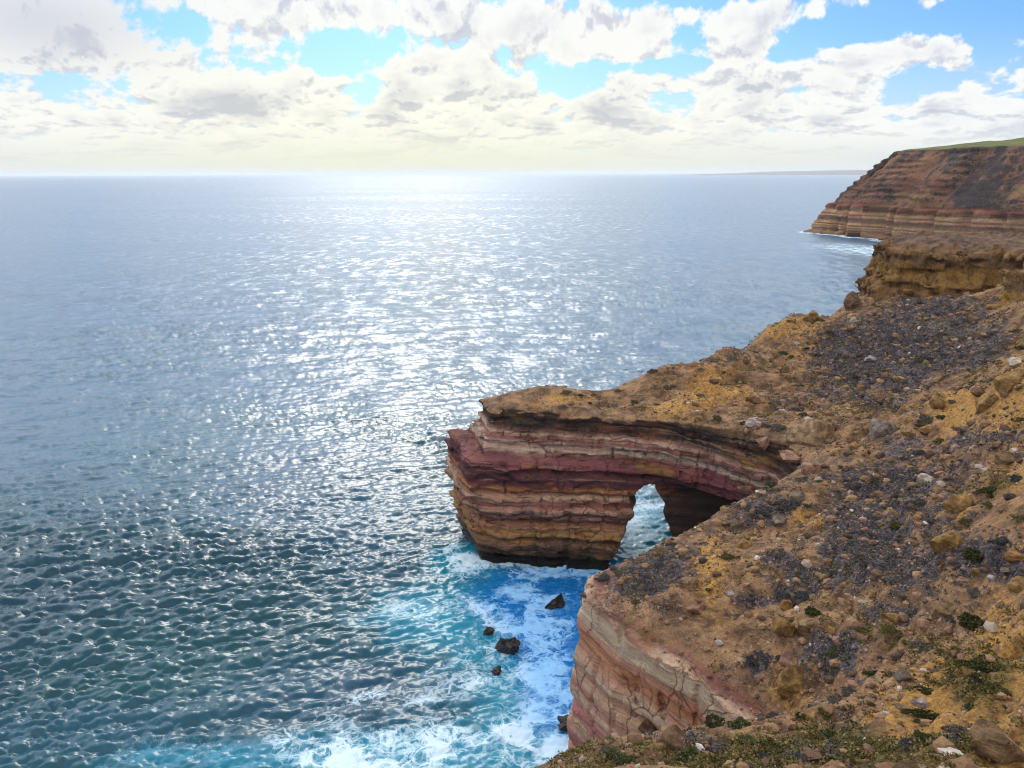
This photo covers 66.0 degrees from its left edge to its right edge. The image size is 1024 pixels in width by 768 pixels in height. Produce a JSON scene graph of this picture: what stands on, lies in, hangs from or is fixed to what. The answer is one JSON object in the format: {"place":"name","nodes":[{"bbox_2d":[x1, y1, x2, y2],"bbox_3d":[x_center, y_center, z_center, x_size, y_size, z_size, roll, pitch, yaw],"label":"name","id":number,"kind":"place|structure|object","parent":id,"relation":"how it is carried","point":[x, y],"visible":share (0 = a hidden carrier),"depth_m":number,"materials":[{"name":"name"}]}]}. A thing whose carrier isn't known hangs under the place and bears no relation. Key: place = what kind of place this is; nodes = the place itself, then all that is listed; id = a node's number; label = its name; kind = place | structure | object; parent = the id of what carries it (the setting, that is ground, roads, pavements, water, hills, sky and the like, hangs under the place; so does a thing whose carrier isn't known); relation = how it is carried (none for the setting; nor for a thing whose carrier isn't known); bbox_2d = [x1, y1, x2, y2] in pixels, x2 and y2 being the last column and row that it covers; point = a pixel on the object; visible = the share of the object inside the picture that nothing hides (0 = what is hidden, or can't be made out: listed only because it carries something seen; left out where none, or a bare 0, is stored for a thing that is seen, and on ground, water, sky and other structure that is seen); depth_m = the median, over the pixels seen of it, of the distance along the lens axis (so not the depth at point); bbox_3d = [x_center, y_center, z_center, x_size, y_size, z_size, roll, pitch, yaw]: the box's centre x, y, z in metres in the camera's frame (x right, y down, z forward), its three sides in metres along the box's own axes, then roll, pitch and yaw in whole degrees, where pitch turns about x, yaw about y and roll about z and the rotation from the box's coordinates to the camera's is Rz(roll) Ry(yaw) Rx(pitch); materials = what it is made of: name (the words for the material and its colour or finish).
{"place":"outdoors","nodes":[
{"label":"outdoors","id":0,"kind":"place"},
{"bbox_2d":[0,173,882,767],"bbox_3d":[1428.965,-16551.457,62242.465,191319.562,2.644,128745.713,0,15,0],"label":"sea","id":1,"kind":"structure","parent":0,"point":[232,411],"depth_m":234.51,"materials":[{"name":"liquid"}]},
{"bbox_2d":[483,627,494,635],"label":"sea rock","id":2,"kind":"object","parent":1,"relation":"in","point":[488,631],"visible":1,"depth_m":123.83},
{"bbox_2d":[491,665,500,675],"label":"sea rock","id":3,"kind":"object","parent":1,"relation":"in","point":[496,670],"visible":1,"depth_m":114.10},
{"bbox_2d":[495,637,520,654],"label":"sea rock","id":4,"kind":"object","parent":1,"relation":"in","point":[509,646],"visible":0.94,"depth_m":119.24,"materials":[{"name":"stone"}]},
{"bbox_2d":[545,593,564,609],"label":"sea rock","id":5,"kind":"object","parent":1,"relation":"in","point":[558,601],"visible":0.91,"depth_m":130.90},
{"bbox_2d":[557,714,568,731],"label":"sea rock","id":6,"kind":"object","parent":1,"relation":"in","point":[562,720],"visible":0.41,"depth_m":102.61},
{"bbox_2d":[444,374,691,570],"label":"rock arch","id":7,"kind":"object","parent":1,"relation":"in","point":[551,485],"visible":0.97,"depth_m":140.69,"materials":[{"name":"red stone"}]},
{"bbox_2d":[0,0,1023,175],"label":"sky","id":8,"kind":"structure","parent":0,"point":[88,87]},
{"bbox_2d":[533,474,828,767],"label":"cliff","id":9,"kind":"structure","parent":0,"point":[627,677],"depth_m":75.50,"materials":[{"name":"stone"}]},
{"bbox_2d":[593,573,609,580],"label":"shrub","id":10,"kind":"object","parent":9,"relation":"on","point":[604,576],"visible":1,"depth_m":85.00,"materials":[{"name":"grey plant"}]},
{"bbox_2d":[638,718,657,733],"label":"boulder","id":11,"kind":"object","parent":9,"relation":"on","point":[646,725],"visible":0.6,"depth_m":74.94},
{"bbox_2d":[758,681,766,691],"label":"boulder","id":12,"kind":"object","parent":9,"relation":"on","point":[761,686],"visible":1,"depth_m":65.59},
{"bbox_2d":[684,412,829,531],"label":"cliff","id":13,"kind":"structure","parent":0,"point":[726,460],"depth_m":129.00,"materials":[{"name":"red stone"}]},
{"bbox_2d":[737,486,755,494],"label":"boulder","id":14,"kind":"object","parent":13,"relation":"on","point":[750,490],"visible":0.81,"depth_m":125.62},
{"bbox_2d":[745,417,760,426],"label":"boulder","id":15,"kind":"object","parent":13,"relation":"on","point":[751,422],"visible":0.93,"depth_m":126.38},
{"bbox_2d":[755,436,770,450],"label":"boulder","id":16,"kind":"object","parent":13,"relation":"on","point":[764,443],"visible":1,"depth_m":121.65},
{"bbox_2d":[770,424,786,430],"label":"shrub","id":17,"kind":"object","parent":13,"relation":"on","point":[778,427],"visible":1,"depth_m":122.88,"materials":[{"name":"grey plant"}]},
{"bbox_2d":[780,450,799,463],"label":"boulder","id":18,"kind":"object","parent":13,"relation":"on","point":[789,456],"visible":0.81,"depth_m":116.01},
{"bbox_2d":[497,286,1023,767],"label":"slope","id":19,"kind":"structure","parent":0,"point":[711,622],"depth_m":81.22,"materials":[{"name":"soil"}]},
{"bbox_2d":[596,746,612,755],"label":"shrub","id":20,"kind":"object","parent":19,"relation":"on","point":[605,748],"visible":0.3,"depth_m":45.61,"materials":[{"name":"grey plant"}]},
{"bbox_2d":[602,748,635,765],"bbox_3d":[5.844,20.387,42.869,1.811,0.511,1.726,10,18,33],"label":"shrub","id":21,"kind":"object","parent":19,"relation":"on","point":[622,758],"visible":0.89,"depth_m":42.96,"materials":[{"name":"green plant"}]},
{"bbox_2d":[660,725,687,751],"bbox_3d":[9.119,20.209,44.583,1.502,1.314,1.879,9,18,31],"label":"boulder","id":22,"kind":"object","parent":19,"relation":"on","point":[671,735],"visible":0.84,"depth_m":44.25,"materials":[{"name":"stone"}]},
{"bbox_2d":[677,577,698,590],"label":"boulder","id":23,"kind":"object","parent":19,"relation":"on","point":[690,583],"visible":0.88,"depth_m":79.21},
{"bbox_2d":[677,747,700,762],"bbox_3d":[9.921,20.358,42.578,1.546,0.714,2.119,-12,19,-38],"label":"shrub","id":24,"kind":"object","parent":19,"relation":"on","point":[689,751],"visible":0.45,"depth_m":42.90,"materials":[{"name":"green plant"}]},
{"bbox_2d":[686,605,705,613],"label":"boulder","id":25,"kind":"object","parent":19,"relation":"on","point":[695,609],"visible":1,"depth_m":76.20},
{"bbox_2d":[704,712,724,728],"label":"shrub","id":26,"kind":"object","parent":19,"relation":"on","point":[709,718],"visible":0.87,"depth_m":50.01,"materials":[{"name":"green plant"}]},
{"bbox_2d":[713,742,730,754],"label":"shrub","id":27,"kind":"object","parent":19,"relation":"on","point":[720,748],"visible":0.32,"depth_m":43.05,"materials":[{"name":"grey plant"}]},
{"bbox_2d":[718,553,735,559],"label":"shrub","id":28,"kind":"object","parent":19,"relation":"on","point":[724,556],"visible":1,"depth_m":82.67,"materials":[{"name":"green plant"}]},
{"bbox_2d":[726,716,751,729],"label":"shrub","id":29,"kind":"object","parent":19,"relation":"on","point":[736,724],"visible":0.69,"depth_m":47.60,"materials":[{"name":"green plant"}]},
{"bbox_2d":[734,538,750,547],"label":"boulder","id":30,"kind":"object","parent":19,"relation":"on","point":[743,543],"visible":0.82,"depth_m":88.10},
{"bbox_2d":[737,407,749,414],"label":"boulder","id":31,"kind":"object","parent":19,"relation":"on","point":[744,410],"visible":0.74,"depth_m":132.90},
{"bbox_2d":[745,654,759,669],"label":"shrub","id":32,"kind":"object","parent":19,"relation":"on","point":[750,660],"visible":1,"depth_m":67.70,"materials":[{"name":"grey plant"}]},
{"bbox_2d":[745,395,760,403],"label":"boulder","id":33,"kind":"object","parent":19,"relation":"on","point":[755,399],"visible":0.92,"depth_m":137.81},
{"bbox_2d":[744,505,772,516],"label":"shrub","id":34,"kind":"object","parent":19,"relation":"on","point":[764,512],"visible":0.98,"depth_m":95.50,"materials":[{"name":"grey plant"}]},
{"bbox_2d":[761,421,771,427],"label":"boulder","id":35,"kind":"object","parent":19,"relation":"on","point":[766,424],"visible":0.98,"depth_m":124.69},
{"bbox_2d":[756,737,785,754],"bbox_3d":[13.550,19.014,40.887,1.431,0.661,1.962,-8,17,-27],"label":"shrub","id":36,"kind":"object","parent":19,"relation":"on","point":[768,742],"visible":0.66,"depth_m":41.08,"materials":[{"name":"green plant"}]},
{"bbox_2d":[522,284,1023,767],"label":"rubble","id":37,"kind":"object","parent":19,"relation":"on","point":[941,744],"visible":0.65,"depth_m":80.97,"materials":[{"name":"stone"}]},
{"bbox_2d":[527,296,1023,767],"bbox_3d":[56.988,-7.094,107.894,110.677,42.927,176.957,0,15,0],"label":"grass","id":38,"kind":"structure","parent":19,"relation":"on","point":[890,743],"depth_m":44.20,"materials":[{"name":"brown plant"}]},
{"bbox_2d":[772,515,786,525],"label":"boulder","id":39,"kind":"object","parent":19,"relation":"on","point":[779,519],"visible":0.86,"depth_m":93.63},
{"bbox_2d":[772,615,796,636],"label":"boulder","id":40,"kind":"object","parent":19,"relation":"on","point":[783,626],"visible":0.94,"depth_m":67.73,"materials":[{"name":"stone"}]},
{"bbox_2d":[780,365,789,372],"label":"boulder","id":41,"kind":"object","parent":19,"relation":"on","point":[785,369],"visible":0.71,"depth_m":151.15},
{"bbox_2d":[779,651,793,667],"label":"boulder","id":42,"kind":"object","parent":19,"relation":"on","point":[785,659],"visible":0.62,"depth_m":66.07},
{"bbox_2d":[780,599,794,611],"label":"boulder","id":43,"kind":"object","parent":19,"relation":"on","point":[786,604],"visible":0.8,"depth_m":74.67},
{"bbox_2d":[775,499,801,509],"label":"shrub","id":44,"kind":"object","parent":19,"relation":"on","point":[787,503],"visible":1,"depth_m":96.26,"materials":[{"name":"grey plant"}]},
{"bbox_2d":[776,665,803,699],"bbox_3d":[22.670,24.328,64.131,2.316,2.951,2.447,4,15,14],"label":"boulder","id":45,"kind":"object","parent":19,"relation":"on","point":[789,681],"visible":0.91,"depth_m":63.39,"materials":[{"name":"stone"}]},
{"bbox_2d":[561,293,1023,767],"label":"scrub","id":46,"kind":"object","parent":19,"relation":"on","point":[862,556],"visible":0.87,"depth_m":88.83,"materials":[{"name":"grey plant"}]},
{"bbox_2d":[789,491,804,501],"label":"boulder","id":47,"kind":"object","parent":19,"relation":"on","point":[797,496],"visible":1,"depth_m":96.82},
{"bbox_2d":[796,591,808,602],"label":"shrub","id":48,"kind":"object","parent":19,"relation":"on","point":[801,595],"visible":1,"depth_m":74.08,"materials":[{"name":"grey plant"}]},
{"bbox_2d":[785,419,834,446],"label":"boulder","id":49,"kind":"object","parent":19,"relation":"on","point":[814,432],"visible":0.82,"depth_m":117.87,"materials":[{"name":"stone"}]},
{"bbox_2d":[798,617,821,635],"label":"boulder","id":50,"kind":"object","parent":19,"relation":"on","point":[805,626],"visible":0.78,"depth_m":66.88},
{"bbox_2d":[803,707,816,721],"bbox_3d":[18.222,20.328,48.290,0.893,0.365,0.953,7,17,26],"label":"boulder","id":51,"kind":"object","parent":19,"relation":"on","point":[808,713],"visible":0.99,"depth_m":48.28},
{"bbox_2d":[801,461,821,474],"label":"boulder","id":52,"kind":"object","parent":19,"relation":"on","point":[810,467],"visible":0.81,"depth_m":104.70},
{"bbox_2d":[803,310,819,321],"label":"boulder","id":53,"kind":"object","parent":19,"relation":"on","point":[811,316],"visible":0.84,"depth_m":166.07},
{"bbox_2d":[804,606,820,615],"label":"shrub","id":54,"kind":"object","parent":19,"relation":"on","point":[811,611],"visible":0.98,"depth_m":68.53,"materials":[{"name":"green plant"}]},
{"bbox_2d":[817,707,830,719],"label":"shrub","id":55,"kind":"object","parent":19,"relation":"on","point":[820,710],"visible":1,"depth_m":48.17,"materials":[{"name":"green plant"}]},
{"bbox_2d":[821,625,835,633],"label":"boulder","id":56,"kind":"object","parent":19,"relation":"on","point":[828,628],"visible":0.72,"depth_m":65.78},
{"bbox_2d":[821,728,839,742],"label":"shrub","id":57,"kind":"object","parent":19,"relation":"on","point":[827,732],"visible":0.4,"depth_m":41.80,"materials":[{"name":"green plant"}]},
{"bbox_2d":[820,693,844,703],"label":"shrub","id":58,"kind":"object","parent":19,"relation":"on","point":[832,699],"visible":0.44,"depth_m":51.85,"materials":[{"name":"grey plant"}]},
{"bbox_2d":[826,645,844,657],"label":"shrub","id":59,"kind":"object","parent":19,"relation":"on","point":[833,650],"visible":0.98,"depth_m":63.02,"materials":[{"name":"green plant"}]},
{"bbox_2d":[839,685,856,696],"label":"shrub","id":60,"kind":"object","parent":19,"relation":"on","point":[847,690],"visible":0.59,"depth_m":54.96,"materials":[{"name":"grey plant"}]},
{"bbox_2d":[843,291,861,309],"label":"boulder","id":61,"kind":"object","parent":19,"relation":"on","point":[852,300],"visible":0.84,"depth_m":191.67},
{"bbox_2d":[861,743,874,753],"bbox_3d":[16.850,17.397,37.297,0.590,0.527,0.660,6,16,21],"label":"boulder","id":62,"kind":"object","parent":19,"relation":"on","point":[866,746],"visible":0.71,"depth_m":37.27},
{"bbox_2d":[861,670,876,676],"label":"shrub","id":63,"kind":"object","parent":19,"relation":"on","point":[869,673],"visible":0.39,"depth_m":56.43,"materials":[{"name":"green plant"}]},
{"bbox_2d":[868,418,896,437],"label":"boulder","id":64,"kind":"object","parent":19,"relation":"on","point":[878,428],"visible":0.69,"depth_m":111.34,"materials":[{"name":"stone"}]},
{"bbox_2d":[881,613,898,623],"bbox_3d":[29.881,18.573,62.139,1.006,1.097,1.317,-14,21,-43],"label":"boulder","id":65,"kind":"object","parent":19,"relation":"on","point":[893,617],"visible":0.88,"depth_m":61.85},
{"bbox_2d":[879,623,902,637],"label":"shrub","id":66,"kind":"object","parent":19,"relation":"on","point":[884,629],"visible":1,"depth_m":60.57,"materials":[{"name":"green plant"}]},
{"bbox_2d":[889,521,902,528],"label":"shrub","id":67,"kind":"object","parent":19,"relation":"on","point":[894,525],"visible":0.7,"depth_m":80.91,"materials":[{"name":"green plant"}]},
{"bbox_2d":[892,376,904,381],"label":"boulder","id":68,"kind":"object","parent":19,"relation":"on","point":[898,378],"visible":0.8,"depth_m":133.17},
{"bbox_2d":[893,669,911,682],"bbox_3d":[23.704,17.892,47.882,1.147,0.871,0.878,-4,15,-15],"label":"boulder","id":69,"kind":"object","parent":19,"relation":"on","point":[904,675],"visible":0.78,"depth_m":47.68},
{"bbox_2d":[895,703,910,709],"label":"boulder","id":70,"kind":"object","parent":19,"relation":"on","point":[899,706],"visible":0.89,"depth_m":42.38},
{"bbox_2d":[896,737,916,751],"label":"shrub","id":71,"kind":"object","parent":19,"relation":"on","point":[906,740],"visible":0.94,"depth_m":35.73,"materials":[{"name":"grey plant"}]},
{"bbox_2d":[910,697,927,707],"bbox_3d":[22.305,17.473,42.942,0.995,0.692,0.833,1,16,-31],"label":"boulder","id":72,"kind":"object","parent":19,"relation":"on","point":[921,702],"visible":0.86,"depth_m":42.70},
{"bbox_2d":[911,498,926,505],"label":"shrub","id":73,"kind":"object","parent":19,"relation":"on","point":[920,502],"visible":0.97,"depth_m":82.79,"materials":[{"name":"grey plant"}]},
{"bbox_2d":[900,708,938,722],"bbox_3d":[22.069,17.538,41.658,2.767,0.508,1.198,-1,15,-2],"label":"shrub","id":74,"kind":"object","parent":19,"relation":"on","point":[920,713],"visible":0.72,"depth_m":41.70,"materials":[{"name":"green plant"}]},
{"bbox_2d":[909,639,933,653],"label":"shrub","id":75,"kind":"object","parent":19,"relation":"on","point":[927,647],"visible":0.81,"depth_m":55.89,"materials":[{"name":"grey plant"}]},
{"bbox_2d":[909,730,933,742],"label":"shrub","id":76,"kind":"object","parent":19,"relation":"on","point":[918,734],"visible":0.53,"depth_m":35.99,"materials":[{"name":"green plant"}]},
{"bbox_2d":[913,685,933,694],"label":"shrub","id":77,"kind":"object","parent":19,"relation":"on","point":[925,691],"visible":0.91,"depth_m":44.16,"materials":[{"name":"green plant"}]},
{"bbox_2d":[917,414,932,422],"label":"shrub","id":78,"kind":"object","parent":19,"relation":"on","point":[926,420],"visible":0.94,"depth_m":108.66,"materials":[{"name":"grey plant"}]},
{"bbox_2d":[916,473,934,485],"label":"boulder","id":79,"kind":"object","parent":19,"relation":"on","point":[922,478],"visible":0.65,"depth_m":91.43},
{"bbox_2d":[918,424,932,435],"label":"boulder","id":80,"kind":"object","parent":19,"relation":"on","point":[925,430],"visible":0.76,"depth_m":105.60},
{"bbox_2d":[929,394,944,409],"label":"boulder","id":81,"kind":"object","parent":19,"relation":"on","point":[936,401],"visible":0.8,"depth_m":110.31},
{"bbox_2d":[929,530,963,553],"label":"boulder","id":82,"kind":"object","parent":19,"relation":"on","point":[946,541],"visible":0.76,"depth_m":66.16,"materials":[{"name":"stone"}]},
{"bbox_2d":[936,600,959,617],"bbox_3d":[32.418,16.610,58.180,1.795,1.434,1.788,-11,19,-36],"label":"boulder","id":83,"kind":"object","parent":19,"relation":"on","point":[947,608],"visible":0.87,"depth_m":57.88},
{"bbox_2d":[941,723,969,741],"bbox_3d":[20.258,16.043,35.701,1.978,0.590,1.596,-7,16,-24],"label":"shrub","id":84,"kind":"object","parent":19,"relation":"on","point":[952,730],"visible":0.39,"depth_m":36.01,"materials":[{"name":"grey plant"}]},
{"bbox_2d":[943,494,973,513],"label":"boulder","id":85,"kind":"object","parent":19,"relation":"on","point":[958,503],"visible":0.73,"depth_m":72.40,"materials":[{"name":"stone"}]},
{"bbox_2d":[957,517,972,526],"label":"shrub","id":86,"kind":"object","parent":19,"relation":"on","point":[964,521],"visible":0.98,"depth_m":69.50,"materials":[{"name":"green plant"}]},
{"bbox_2d":[957,612,984,629],"bbox_3d":[32.708,16.838,55.429,2.658,1.063,1.938,10,18,33],"label":"shrub","id":87,"kind":"object","parent":19,"relation":"on","point":[967,620],"visible":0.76,"depth_m":55.53,"materials":[{"name":"green plant"}]},
{"bbox_2d":[961,547,983,561],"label":"shrub","id":88,"kind":"object","parent":19,"relation":"on","point":[973,555],"visible":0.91,"depth_m":62.06,"materials":[{"name":"green plant"}]},
{"bbox_2d":[967,315,979,321],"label":"boulder","id":89,"kind":"object","parent":19,"relation":"on","point":[971,318],"visible":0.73,"depth_m":145.26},
{"bbox_2d":[967,587,980,597],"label":"shrub","id":90,"kind":"object","parent":19,"relation":"on","point":[972,591],"visible":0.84,"depth_m":58.76,"materials":[{"name":"grey plant"}]},
{"bbox_2d":[970,567,980,576],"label":"boulder","id":91,"kind":"object","parent":19,"relation":"on","point":[975,571],"visible":1,"depth_m":60.66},
{"bbox_2d":[970,386,985,396],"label":"boulder","id":92,"kind":"object","parent":19,"relation":"on","point":[977,391],"visible":0.85,"depth_m":104.23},
{"bbox_2d":[953,659,1006,681],"bbox_3d":[25.225,15.006,41.543,3.404,0.674,1.625,-1,15,-2],"label":"shrub","id":93,"kind":"object","parent":19,"relation":"on","point":[976,665],"visible":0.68,"depth_m":41.55,"materials":[{"name":"green plant"}]},
{"bbox_2d":[975,486,997,498],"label":"shrub","id":94,"kind":"object","parent":19,"relation":"on","point":[989,489],"visible":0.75,"depth_m":72.03,"materials":[{"name":"green plant"}]},
{"bbox_2d":[975,393,998,414],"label":"boulder","id":95,"kind":"object","parent":19,"relation":"on","point":[985,402],"visible":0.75,"depth_m":96.56,"materials":[{"name":"stone"}]},
{"bbox_2d":[969,681,1011,699],"bbox_3d":[24.081,15.216,39.198,2.149,0.418,1.482,-1,15,-3],"label":"shrub","id":96,"kind":"object","parent":19,"relation":"on","point":[1002,689],"visible":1,"depth_m":39.25,"materials":[{"name":"green plant"}]},
{"bbox_2d":[970,718,1023,764],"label":"boulder","id":97,"kind":"object","parent":19,"relation":"on","point":[994,743],"visible":0.93,"depth_m":30.30,"materials":[{"name":"stone"}]},
{"bbox_2d":[987,536,1008,545],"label":"shrub","id":98,"kind":"object","parent":19,"relation":"on","point":[1002,541],"visible":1,"depth_m":61.24,"materials":[{"name":"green plant"}]},
{"bbox_2d":[992,450,1016,464],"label":"boulder","id":99,"kind":"object","parent":19,"relation":"on","point":[1003,457],"visible":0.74,"depth_m":77.64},
{"bbox_2d":[993,369,1023,396],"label":"boulder","id":100,"kind":"object","parent":19,"relation":"on","point":[1007,381],"visible":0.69,"depth_m":95.15,"materials":[{"name":"stone"}]},
{"bbox_2d":[1004,548,1022,562],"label":"boulder","id":101,"kind":"object","parent":19,"relation":"on","point":[1012,555],"visible":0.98,"depth_m":58.90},
{"bbox_2d":[1007,357,1021,366],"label":"boulder","id":102,"kind":"object","parent":19,"relation":"on","point":[1014,361],"visible":0.69,"depth_m":107.12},
{"bbox_2d":[1007,576,1023,592],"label":"boulder","id":103,"kind":"object","parent":19,"relation":"on","point":[1015,584],"visible":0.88,"depth_m":56.41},
{"bbox_2d":[1008,474,1022,481],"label":"shrub","id":104,"kind":"object","parent":19,"relation":"on","point":[1014,477],"visible":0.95,"depth_m":71.24,"materials":[{"name":"grey plant"}]},
{"bbox_2d":[1008,726,1023,742],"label":"boulder","id":105,"kind":"object","parent":19,"relation":"on","point":[1015,734],"visible":0.79,"depth_m":31.67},
{"bbox_2d":[1008,514,1023,522],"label":"shrub","id":106,"kind":"object","parent":19,"relation":"on","point":[1017,517],"visible":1,"depth_m":62.29,"materials":[{"name":"green plant"}]},
{"bbox_2d":[689,170,868,174],"bbox_3d":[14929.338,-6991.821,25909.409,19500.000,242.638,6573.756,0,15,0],"label":"distant coast","id":107,"kind":"structure","parent":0,"point":[843,172],"depth_m":23359.91},
{"bbox_2d":[803,137,1023,239],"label":"headland","id":108,"kind":"structure","parent":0,"point":[973,187],"depth_m":806.18,"materials":[{"name":"stone"}]},
{"bbox_2d":[855,229,1023,308],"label":"bluff","id":109,"kind":"structure","parent":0,"point":[923,263],"depth_m":184.09,"materials":[{"name":"stone"}]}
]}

